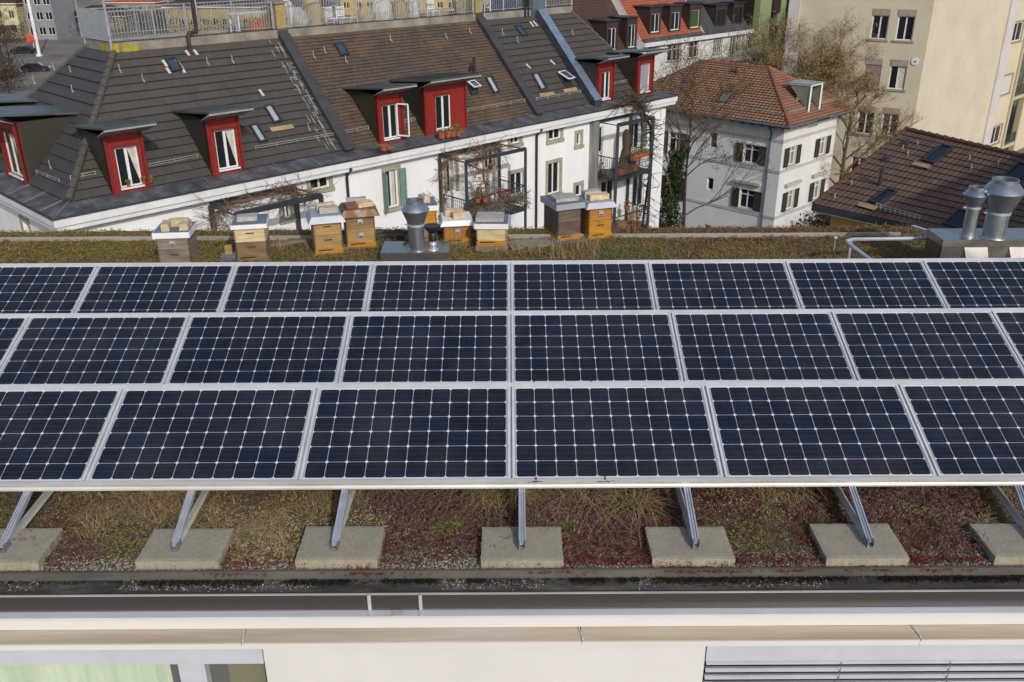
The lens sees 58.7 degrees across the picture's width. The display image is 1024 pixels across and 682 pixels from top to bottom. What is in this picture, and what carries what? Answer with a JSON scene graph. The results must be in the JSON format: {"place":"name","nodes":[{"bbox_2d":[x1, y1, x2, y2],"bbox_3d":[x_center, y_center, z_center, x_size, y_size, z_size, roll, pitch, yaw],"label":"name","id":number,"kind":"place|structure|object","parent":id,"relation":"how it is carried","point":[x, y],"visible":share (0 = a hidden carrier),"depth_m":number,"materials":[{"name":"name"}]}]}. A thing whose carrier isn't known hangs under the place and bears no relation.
{"place":"outdoors","nodes":[
{"label":"outdoors","id":0,"kind":"place"},
{"bbox_2d":[0,0,28,37],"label":"yellow house","id":1,"kind":"structure","parent":0,"point":[11,5],"depth_m":202.08,"materials":[{"name":"brown paint"}]},
{"bbox_2d":[101,0,168,13],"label":"beige house","id":2,"kind":"structure","parent":0,"point":[118,3],"depth_m":265.89,"materials":[{"name":"clear"}]},
{"bbox_2d":[161,0,268,31],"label":"ochre house","id":3,"kind":"structure","parent":0,"point":[209,10],"depth_m":213.75,"materials":[{"name":"paint"}]},
{"bbox_2d":[0,0,1023,227],"bbox_3d":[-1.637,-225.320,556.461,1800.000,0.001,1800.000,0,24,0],"label":"ground","id":4,"kind":"structure","parent":0,"point":[57,53],"depth_m":175.02,"materials":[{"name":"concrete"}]},
{"bbox_2d":[0,51,31,93],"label":"hedge","id":5,"kind":"object","parent":4,"relation":"on","point":[5,76],"visible":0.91,"depth_m":134.69,"materials":[{"name":"plant"}]},
{"bbox_2d":[0,4,36,66],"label":"street tree","id":6,"kind":"object","parent":4,"relation":"on","point":[19,37],"visible":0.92,"depth_m":153.10,"materials":[{"name":"brown plant"}]},
{"bbox_2d":[23,0,77,39],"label":"grey block","id":7,"kind":"structure","parent":4,"relation":"on","point":[50,17],"depth_m":200.27,"materials":[{"name":"paint"}]},
{"bbox_2d":[23,3,191,34],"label":"hedge","id":8,"kind":"object","parent":4,"relation":"on","point":[116,14],"visible":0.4,"depth_m":210.48,"materials":[{"name":"plant"}]},
{"bbox_2d":[74,5,140,28],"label":"brown shed","id":9,"kind":"structure","parent":4,"relation":"on","point":[101,6],"depth_m":224.56,"materials":[{"name":"clear"}]},
{"bbox_2d":[123,16,265,32],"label":"hedge","id":10,"kind":"object","parent":4,"relation":"on","point":[216,22],"visible":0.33,"depth_m":199.69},
{"bbox_2d":[0,0,678,232],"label":"row house","id":11,"kind":"structure","parent":4,"relation":"on","point":[95,121],"depth_m":34.73,"materials":[{"name":"white paint"}]},
{"bbox_2d":[188,167,335,230],"bbox_3d":[-8.585,-4.455,31.370,6.026,3.278,2.827,-12,27,-25],"label":"climbing vine","id":12,"kind":"object","parent":11,"relation":"on","point":[294,193],"visible":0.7,"depth_m":31.05,"materials":[{"name":"brown plant"}]},
{"bbox_2d":[278,196,295,223],"bbox_3d":[-8.150,-4.740,32.874,0.220,0.926,0.682,22,32,40],"label":"window","id":13,"kind":"structure","parent":11,"relation":"in","point":[282,214],"depth_m":32.93,"materials":[{"name":"beige glass"}]},
{"bbox_2d":[301,0,322,25],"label":"covered parasol","id":14,"kind":"object","parent":11,"relation":"on","point":[312,11],"visible":0.47,"depth_m":36.52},
{"bbox_2d":[307,175,334,192],"bbox_3d":[-7.091,-5.947,33.504,0.220,0.986,1.178,22,32,40],"label":"window","id":15,"kind":"structure","parent":11,"relation":"in","point":[318,181],"depth_m":33.69,"materials":[{"name":"beige glass"}]},
{"bbox_2d":[371,0,392,20],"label":"wrapped plant","id":16,"kind":"object","parent":11,"relation":"on","point":[384,10],"visible":0.53,"depth_m":38.79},
{"bbox_2d":[381,164,407,213],"bbox_3d":[-4.689,-6.047,36.086,1.163,1.798,0.230,-22,32,-40],"label":"window","id":17,"kind":"structure","parent":11,"relation":"in","point":[390,171],"depth_m":36.17,"materials":[{"name":"white glass"}]},
{"bbox_2d":[443,156,458,193],"bbox_3d":[-2.570,-6.982,38.043,0.165,1.566,0.810,22,32,40],"label":"window","id":18,"kind":"structure","parent":11,"relation":"in","point":[450,172],"depth_m":38.11,"materials":[{"name":"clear glass"}]},
{"bbox_2d":[428,125,516,227],"bbox_3d":[-1.719,-6.017,38.874,2.706,6.606,5.155,18,30,36],"label":"climbing vine","id":19,"kind":"object","parent":11,"relation":"attached to","point":[477,151],"visible":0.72,"depth_m":37.66,"materials":[{"name":"brown plant"}]},
{"bbox_2d":[454,141,510,221],"bbox_3d":[-1.188,-6.431,37.255,2.316,3.727,2.490,-14,27,-28],"label":"climbing vine","id":20,"kind":"object","parent":11,"relation":"hanging from","point":[475,166],"visible":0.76,"depth_m":37.50,"materials":[{"name":"brown plant"}]},
{"bbox_2d":[469,183,534,219],"bbox_3d":[-0.539,-5.647,38.059,1.788,1.570,3.970,21,32,39],"label":"climbing vine","id":21,"kind":"object","parent":11,"relation":"attached to","point":[509,200],"visible":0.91,"depth_m":38.19,"materials":[{"name":"plant"}]},
{"bbox_2d":[508,167,523,197],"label":"window","id":22,"kind":"structure","parent":11,"relation":"in","point":[515,175],"depth_m":40.95,"materials":[{"name":"clear glass"}]},
{"bbox_2d":[545,157,562,194],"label":"window","id":23,"kind":"structure","parent":11,"relation":"in","point":[552,166],"depth_m":42.70,"materials":[{"name":"white glass"}]},
{"bbox_2d":[618,129,632,173],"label":"covered parasol","id":24,"kind":"object","parent":11,"relation":"on","point":[625,151],"visible":0.86,"depth_m":44.31,"materials":[{"name":"fabric"}]},
{"bbox_2d":[605,85,675,223],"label":"climbing vine","id":25,"kind":"object","parent":11,"relation":"attached to","point":[639,104],"visible":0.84,"depth_m":44.69,"materials":[{"name":"green plant"}]},
{"bbox_2d":[340,0,453,18],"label":"yellow hall","id":26,"kind":"structure","parent":4,"relation":"on","point":[442,5],"depth_m":226.37,"materials":[{"name":"clear paint"}]},
{"bbox_2d":[0,225,1023,681],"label":"apartment building","id":27,"kind":"structure","parent":4,"relation":"on","point":[858,629],"depth_m":6.47,"materials":[{"name":"beige concrete"}]},
{"bbox_2d":[0,661,267,681],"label":"window","id":28,"kind":"structure","parent":27,"relation":"in","point":[130,672],"depth_m":6.70,"materials":[{"name":"green"}]},
{"bbox_2d":[0,499,1021,591],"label":"gravel","id":29,"kind":"structure","parent":27,"relation":"on","point":[286,564],"depth_m":6.67,"materials":[{"name":"gravel"}]},
{"bbox_2d":[0,221,1023,574],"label":"planted roof soil","id":30,"kind":"structure","parent":27,"relation":"in","point":[468,538],"depth_m":7.25,"materials":[{"name":"plant"}]},
{"bbox_2d":[0,528,63,570],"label":"concrete pad","id":31,"kind":"object","parent":30,"relation":"on","point":[25,555],"visible":0.87,"depth_m":6.74,"materials":[{"name":"concrete"}]},
{"bbox_2d":[152,221,200,262],"bbox_3d":[-4.641,-1.316,12.651,0.490,0.553,0.520,-3,24,-6],"label":"beehive","id":32,"kind":"object","parent":30,"relation":"on","point":[174,244],"visible":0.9,"depth_m":12.44,"materials":[{"name":"grey wood"}]},
{"bbox_2d":[135,528,233,569],"bbox_3d":[-2.429,1.558,6.803,0.611,0.103,0.411,0,24,0],"label":"concrete pad","id":33,"kind":"object","parent":30,"relation":"on","point":[200,548],"visible":0.92,"depth_m":6.71,"materials":[{"name":"concrete"}]},
{"bbox_2d":[230,214,271,261],"bbox_3d":[-3.688,-1.456,12.941,0.490,0.563,0.520,-4,24,-9],"label":"beehive","id":34,"kind":"object","parent":30,"relation":"on","point":[252,240],"visible":1,"depth_m":12.74,"materials":[{"name":"grey wood"}]},
{"bbox_2d":[305,206,345,255],"bbox_3d":[-2.691,-1.592,13.215,0.530,0.579,0.590,-7,25,-15],"label":"beehive","id":35,"kind":"object","parent":30,"relation":"on","point":[326,230],"visible":0.98,"depth_m":13.01,"materials":[{"name":"orange wood"}]},
{"bbox_2d":[295,526,384,568],"bbox_3d":[-1.273,1.547,6.811,0.607,0.106,0.426,0,24,0],"label":"concrete pad","id":36,"kind":"object","parent":30,"relation":"on","point":[360,545],"visible":0.88,"depth_m":6.72,"materials":[{"name":"concrete"}]},
{"bbox_2d":[343,239,376,249],"bbox_3d":[-2.321,-1.454,13.559,0.527,0.050,0.420,-12,26,-24],"label":"plank","id":37,"kind":"object","parent":30,"relation":"on","point":[345,245],"visible":0.21,"depth_m":13.38,"materials":[{"name":"grey wood"}]},
{"bbox_2d":[338,202,379,248],"bbox_3d":[-2.260,-1.714,13.472,0.570,0.589,0.610,-6,25,-13],"label":"beehive","id":38,"kind":"object","parent":37,"relation":"on","point":[359,228],"visible":0.94,"depth_m":13.26,"materials":[{"name":"brown wood"}]},
{"bbox_2d":[380,197,450,260],"bbox_3d":[-1.365,-1.584,12.818,0.962,0.880,0.583,0,24,0],"label":"roof vent","id":39,"kind":"object","parent":30,"relation":"on","point":[416,246],"visible":0.99,"depth_m":12.73,"materials":[{"name":"silver metal"}]},
{"bbox_2d":[403,196,438,240],"bbox_3d":[-1.360,-1.816,13.703,0.460,0.578,0.520,-5,24,-11],"label":"beehive","id":40,"kind":"object","parent":30,"relation":"on","point":[432,205],"visible":0.26,"depth_m":13.49,"materials":[{"name":"orange wood"}]},
{"bbox_2d":[438,211,473,244],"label":"beehive","id":41,"kind":"object","parent":30,"relation":"on","point":[457,228],"visible":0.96,"depth_m":13.42,"materials":[{"name":"orange wood"}]},
{"bbox_2d":[474,214,509,251],"bbox_3d":[-0.288,-1.584,13.338,0.490,0.426,0.520,0,24,2],"label":"beehive","id":42,"kind":"object","parent":30,"relation":"on","point":[488,234],"visible":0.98,"depth_m":13.13,"materials":[{"name":"grey wood"}]},
{"bbox_2d":[476,212,504,221],"bbox_3d":[-0.316,-1.807,13.240,0.415,0.058,0.359,0,24,0],"label":"stone slab","id":43,"kind":"object","parent":42,"relation":"on","point":[489,216],"depth_m":13.12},
{"bbox_2d":[13,486,992,559],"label":"roof vegetation","id":44,"kind":"object","parent":30,"relation":"on","point":[895,528],"visible":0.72,"depth_m":7.19,"materials":[{"name":"plant"}]},
{"bbox_2d":[0,226,1014,559],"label":"moss","id":45,"kind":"object","parent":30,"relation":"on","point":[212,258],"visible":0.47,"depth_m":13.15,"materials":[{"name":"plant"}]},
{"bbox_2d":[0,380,1023,552],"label":"panel rack","id":46,"kind":"object","parent":30,"relation":"on","point":[16,525],"visible":0.88,"depth_m":7.10,"materials":[{"name":"metal"}]},
{"bbox_2d":[0,388,122,481],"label":"solar panel","id":47,"kind":"object","parent":46,"relation":"on","point":[49,435],"visible":1,"depth_m":7.50,"materials":[{"name":"glass"}]},
{"bbox_2d":[86,387,316,480],"bbox_3d":[-2.507,0.762,7.490,1.649,0.045,1.000,0,44,0],"label":"solar panel","id":48,"kind":"object","parent":46,"relation":"on","point":[208,434],"visible":1,"depth_m":7.46,"materials":[{"name":"glass"}]},
{"bbox_2d":[299,386,509,479],"bbox_3d":[-0.841,0.752,7.491,1.649,0.045,1.000,0,44,0],"label":"solar panel","id":49,"kind":"object","parent":46,"relation":"on","point":[416,432],"visible":1,"depth_m":7.46,"materials":[{"name":"glass"}]},
{"bbox_2d":[512,385,722,478],"bbox_3d":[0.826,0.743,7.492,1.649,0.045,1.000,0,44,0],"label":"solar panel","id":50,"kind":"object","parent":46,"relation":"on","point":[625,431],"visible":1,"depth_m":7.46,"materials":[{"name":"glass"}]},
{"bbox_2d":[705,384,936,477],"bbox_3d":[2.493,0.734,7.493,1.649,0.045,1.000,0,44,0],"label":"solar panel","id":51,"kind":"object","parent":46,"relation":"on","point":[814,430],"visible":1,"depth_m":7.46,"materials":[{"name":"glass"}]},
{"bbox_2d":[899,383,1023,475],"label":"solar panel","id":52,"kind":"object","parent":46,"relation":"on","point":[970,429],"visible":1,"depth_m":7.50,"materials":[{"name":"glass"}]},
{"bbox_2d":[0,223,1023,566],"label":"brown sedum","id":53,"kind":"object","parent":30,"relation":"on","point":[732,239],"visible":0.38,"depth_m":12.79,"materials":[{"name":"plant"}]},
{"bbox_2d":[0,308,1023,384],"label":"panel rack","id":54,"kind":"object","parent":30,"relation":"on","point":[510,312],"visible":0.04,"depth_m":9.49,"materials":[{"name":"metal"}]},
{"bbox_2d":[0,316,28,368],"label":"solar panel","id":55,"kind":"object","parent":54,"relation":"on","point":[11,328],"visible":1,"depth_m":9.31,"materials":[{"name":"glass"}]},
{"bbox_2d":[0,315,189,384],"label":"solar panel","id":56,"kind":"object","parent":54,"relation":"on","point":[100,350],"visible":0.88,"depth_m":9.10,"materials":[{"name":"glass"}]},
{"bbox_2d":[165,314,349,383],"bbox_3d":[-2.512,0.087,9.129,1.649,0.045,1.000,0,44,0],"label":"solar panel","id":57,"kind":"object","parent":54,"relation":"on","point":[264,349],"visible":0.83,"depth_m":9.10,"materials":[{"name":"glass"}]},
{"bbox_2d":[339,313,509,382],"bbox_3d":[-0.846,0.078,9.130,1.649,0.045,1.000,0,44,0],"label":"solar panel","id":58,"kind":"object","parent":54,"relation":"on","point":[427,348],"visible":0.83,"depth_m":9.10,"materials":[{"name":"glass"}]},
{"bbox_2d":[511,312,682,381],"bbox_3d":[0.821,0.068,9.131,1.649,0.045,1.000,0,44,0],"label":"solar panel","id":59,"kind":"object","parent":54,"relation":"on","point":[594,347],"visible":0.84,"depth_m":9.10,"materials":[{"name":"glass"}]},
{"bbox_2d":[672,312,856,381],"bbox_3d":[2.488,0.059,9.132,1.649,0.045,1.000,0,44,0],"label":"solar panel","id":60,"kind":"object","parent":54,"relation":"on","point":[760,346],"visible":0.85,"depth_m":9.10,"materials":[{"name":"glass"}]},
{"bbox_2d":[831,311,1023,380],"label":"solar panel","id":61,"kind":"object","parent":54,"relation":"on","point":[926,345],"visible":0.89,"depth_m":9.11,"materials":[{"name":"glass"}]},
{"bbox_2d":[991,310,1023,367],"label":"solar panel","id":62,"kind":"object","parent":54,"relation":"on","point":[1010,323],"visible":1,"depth_m":9.30,"materials":[{"name":"glass"}]},
{"bbox_2d":[0,258,1023,311],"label":"panel rack","id":63,"kind":"object","parent":30,"relation":"on","point":[510,262],"visible":0.06,"depth_m":11.07,"materials":[{"name":"metal"}]},
{"bbox_2d":[0,265,97,313],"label":"solar panel","id":64,"kind":"object","parent":63,"relation":"on","point":[43,288],"visible":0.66,"depth_m":10.76,"materials":[{"name":"glass"}]},
{"bbox_2d":[74,264,234,312],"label":"solar panel","id":65,"kind":"object","parent":63,"relation":"on","point":[192,288],"visible":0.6,"depth_m":10.73,"materials":[{"name":"glass"}]},
{"bbox_2d":[220,263,371,311],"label":"solar panel","id":66,"kind":"object","parent":63,"relation":"on","point":[298,287],"visible":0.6,"depth_m":10.73,"materials":[{"name":"glass"}]},
{"bbox_2d":[366,263,509,311],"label":"solar panel","id":67,"kind":"object","parent":63,"relation":"on","point":[439,286],"visible":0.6,"depth_m":10.73,"materials":[{"name":"glass"}]},
{"bbox_2d":[511,262,655,310],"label":"solar panel","id":68,"kind":"object","parent":63,"relation":"on","point":[580,286],"visible":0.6,"depth_m":10.73,"materials":[{"name":"glass"}]},
{"bbox_2d":[648,261,800,309],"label":"solar panel","id":69,"kind":"object","parent":63,"relation":"on","point":[722,285],"visible":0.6,"depth_m":10.74,"materials":[{"name":"glass"}]},
{"bbox_2d":[786,260,946,308],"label":"solar panel","id":70,"kind":"object","parent":63,"relation":"on","point":[863,284],"visible":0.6,"depth_m":10.73,"materials":[{"name":"glass"}]},
{"bbox_2d":[923,260,1023,307],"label":"solar panel","id":71,"kind":"object","parent":63,"relation":"on","point":[979,283],"visible":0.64,"depth_m":10.76,"materials":[{"name":"glass"}]},
{"bbox_2d":[480,526,563,568],"bbox_3d":[0.073,1.546,6.807,0.608,0.097,0.427,0,24,0],"label":"concrete pad","id":72,"kind":"object","parent":30,"relation":"on","point":[544,546],"visible":0.95,"depth_m":6.72,"materials":[{"name":"concrete"}]},
{"bbox_2d":[508,237,553,250],"bbox_3d":[0.260,-1.441,13.510,0.655,0.040,0.340,-8,25,-16],"label":"slab","id":73,"kind":"object","parent":30,"relation":"on","point":[545,241],"depth_m":13.46,"materials":[{"name":"concrete"}]},
{"bbox_2d":[43,225,1023,569],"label":"red sedum","id":74,"kind":"object","parent":30,"relation":"on","point":[621,549],"visible":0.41,"depth_m":7.06,"materials":[{"name":"plant"}]},
{"bbox_2d":[540,236,586,245],"bbox_3d":[0.920,-1.597,13.863,0.971,0.030,0.550,-10,26,-21],"label":"board","id":75,"kind":"object","parent":30,"relation":"on","point":[549,238],"visible":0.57,"depth_m":13.60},
{"bbox_2d":[540,195,584,240],"bbox_3d":[0.758,-1.859,13.755,0.470,0.593,0.590,-10,26,-20],"label":"beehive","id":76,"kind":"object","parent":75,"relation":"on","point":[563,219],"visible":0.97,"depth_m":13.56,"materials":[{"name":"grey wood"}]},
{"bbox_2d":[174,554,988,577],"bbox_3d":[0.914,1.628,6.587,6.756,0.072,0.240,0,24,0],"label":"creeping sedum","id":77,"kind":"object","parent":30,"relation":"on","point":[739,560],"visible":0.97,"depth_m":6.62,"materials":[{"name":"plant"}]},
{"bbox_2d":[198,487,996,564],"bbox_3d":[0.610,1.349,7.238,6.476,0.079,1.063,-1,24,-2],"label":"pale lichen","id":78,"kind":"object","parent":30,"relation":"on","point":[278,541],"visible":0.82,"depth_m":7.11},
{"bbox_2d":[577,195,617,239],"bbox_3d":[1.250,-1.879,13.812,0.500,0.579,0.580,-8,25,-16],"label":"beehive","id":79,"kind":"object","parent":30,"relation":"on","point":[596,217],"visible":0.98,"depth_m":13.61,"materials":[{"name":"orange wood"}]},
{"bbox_2d":[645,526,734,566],"bbox_3d":[1.319,1.541,6.804,0.611,0.096,0.409,0,24,0],"label":"concrete pad","id":80,"kind":"object","parent":30,"relation":"on","point":[666,545],"visible":0.89,"depth_m":6.73,"materials":[{"name":"concrete"}]},
{"bbox_2d":[809,523,909,566],"bbox_3d":[2.579,1.529,6.808,0.608,0.102,0.436,0,24,0],"label":"concrete pad","id":81,"kind":"object","parent":30,"relation":"on","point":[840,544],"visible":0.92,"depth_m":6.72,"materials":[{"name":"concrete"}]},
{"bbox_2d":[845,236,926,258],"bbox_3d":[4.837,-1.088,12.162,0.787,0.446,1.611,22,32,40],"label":"steel pipe","id":82,"kind":"object","parent":30,"relation":"on","point":[849,241],"visible":0.68,"depth_m":12.32,"materials":[{"name":"metal"}]},
{"bbox_2d":[923,176,1023,257],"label":"ventilation unit","id":83,"kind":"object","parent":30,"relation":"on","point":[1001,197],"visible":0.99,"depth_m":11.72,"materials":[{"name":"silver metal"}]},
{"bbox_2d":[968,523,1023,565],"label":"concrete pad","id":84,"kind":"object","parent":30,"relation":"on","point":[1006,548],"visible":0.98,"depth_m":6.76,"materials":[{"name":"concrete"}]},
{"bbox_2d":[0,574,1023,589],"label":"leaf litter","id":85,"kind":"object","parent":27,"relation":"on","point":[471,580],"visible":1,"depth_m":6.56,"materials":[{"name":"plant"}]},
{"bbox_2d":[702,660,1023,681],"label":"window","id":86,"kind":"structure","parent":27,"relation":"in","point":[704,660],"depth_m":6.74,"materials":[{"name":"grey glass"}]},
{"bbox_2d":[612,0,707,80],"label":"row house","id":87,"kind":"structure","parent":4,"relation":"on","point":[660,22],"depth_m":101.60,"materials":[{"name":"orange ceramic"}]},
{"bbox_2d":[654,31,762,227],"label":"bare tree","id":88,"kind":"object","parent":4,"relation":"on","point":[690,133],"visible":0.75,"depth_m":53.03,"materials":[{"name":"brown plant"}]},
{"bbox_2d":[636,25,791,227],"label":"bare tree","id":89,"kind":"object","parent":4,"relation":"on","point":[678,159],"visible":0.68,"depth_m":51.55,"materials":[{"name":"brown plant"}]},
{"bbox_2d":[686,0,757,63],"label":"row house","id":90,"kind":"structure","parent":4,"relation":"on","point":[715,24],"depth_m":108.51,"materials":[{"name":"paint"}]},
{"bbox_2d":[653,59,856,227],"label":"villa","id":91,"kind":"object","parent":4,"relation":"on","point":[792,120],"visible":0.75,"depth_m":64.62,"materials":[{"name":"paint"}]},
{"bbox_2d":[663,129,688,153],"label":"window","id":92,"kind":"structure","parent":91,"relation":"in","point":[674,145],"depth_m":67.80,"materials":[{"name":"clear glass"}]},
{"bbox_2d":[731,186,761,211],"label":"window","id":93,"kind":"structure","parent":91,"relation":"in","point":[750,199],"depth_m":64.85,"materials":[{"name":"clear glass"}]},
{"bbox_2d":[735,141,765,166],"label":"window","id":94,"kind":"structure","parent":91,"relation":"in","point":[756,152],"depth_m":63.52,"materials":[{"name":"clear glass"}]},
{"bbox_2d":[781,187,799,212],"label":"window","id":95,"kind":"structure","parent":91,"relation":"in","point":[787,197],"depth_m":64.63,"materials":[{"name":"clear glass"}]},
{"bbox_2d":[783,143,801,168],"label":"window","id":96,"kind":"structure","parent":91,"relation":"in","point":[790,151],"depth_m":63.04,"materials":[{"name":"clear glass"}]},
{"bbox_2d":[814,134,831,158],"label":"window","id":97,"kind":"structure","parent":91,"relation":"in","point":[819,149],"depth_m":65.81,"materials":[{"name":"white glass"}]},
{"bbox_2d":[734,0,788,64],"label":"green block","id":98,"kind":"structure","parent":4,"relation":"on","point":[756,7],"depth_m":111.91,"materials":[{"name":"paint"}]},
{"bbox_2d":[699,3,882,98],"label":"budding tree","id":99,"kind":"object","parent":4,"relation":"on","point":[825,65],"visible":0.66,"depth_m":72.50,"materials":[{"name":"brown plant"}]},
{"bbox_2d":[796,210,830,226],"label":"hedge","id":100,"kind":"object","parent":4,"relation":"on","point":[824,220],"visible":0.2,"depth_m":63.61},
{"bbox_2d":[810,61,926,184],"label":"budding tree","id":101,"kind":"object","parent":4,"relation":"on","point":[844,171],"visible":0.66,"depth_m":67.18,"materials":[{"name":"brown plant"}]},
{"bbox_2d":[782,0,1019,188],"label":"office block","id":102,"kind":"structure","parent":4,"relation":"on","point":[941,65],"depth_m":73.05,"materials":[{"name":"beige paint"}]},
{"bbox_2d":[856,105,875,136],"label":"window","id":103,"kind":"structure","parent":102,"relation":"in","point":[869,116],"depth_m":73.77,"materials":[{"name":"clear glass"}]},
{"bbox_2d":[867,8,890,41],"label":"window","id":104,"kind":"structure","parent":102,"relation":"in","point":[880,16],"depth_m":70.74,"materials":[{"name":"clear glass"}]},
{"bbox_2d":[884,59,908,91],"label":"window","id":105,"kind":"structure","parent":102,"relation":"in","point":[898,70],"depth_m":71.33,"materials":[{"name":"clear glass"}]},
{"bbox_2d":[892,9,916,42],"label":"window","id":106,"kind":"structure","parent":102,"relation":"in","point":[906,20],"depth_m":69.83,"materials":[{"name":"clear glass"}]},
{"bbox_2d":[990,0,1023,150],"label":"yellow block","id":107,"kind":"structure","parent":4,"relation":"on","point":[1008,96],"depth_m":87.46,"materials":[{"name":"paint"}]},
{"bbox_2d":[486,0,642,54],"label":"row house","id":108,"kind":"structure","parent":0,"point":[609,24],"depth_m":96.48,"materials":[{"name":"brown tile"}]},
{"bbox_2d":[811,126,1023,228],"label":"brown roofed house","id":109,"kind":"structure","parent":0,"point":[907,176],"depth_m":36.27,"materials":[{"name":"tile"}]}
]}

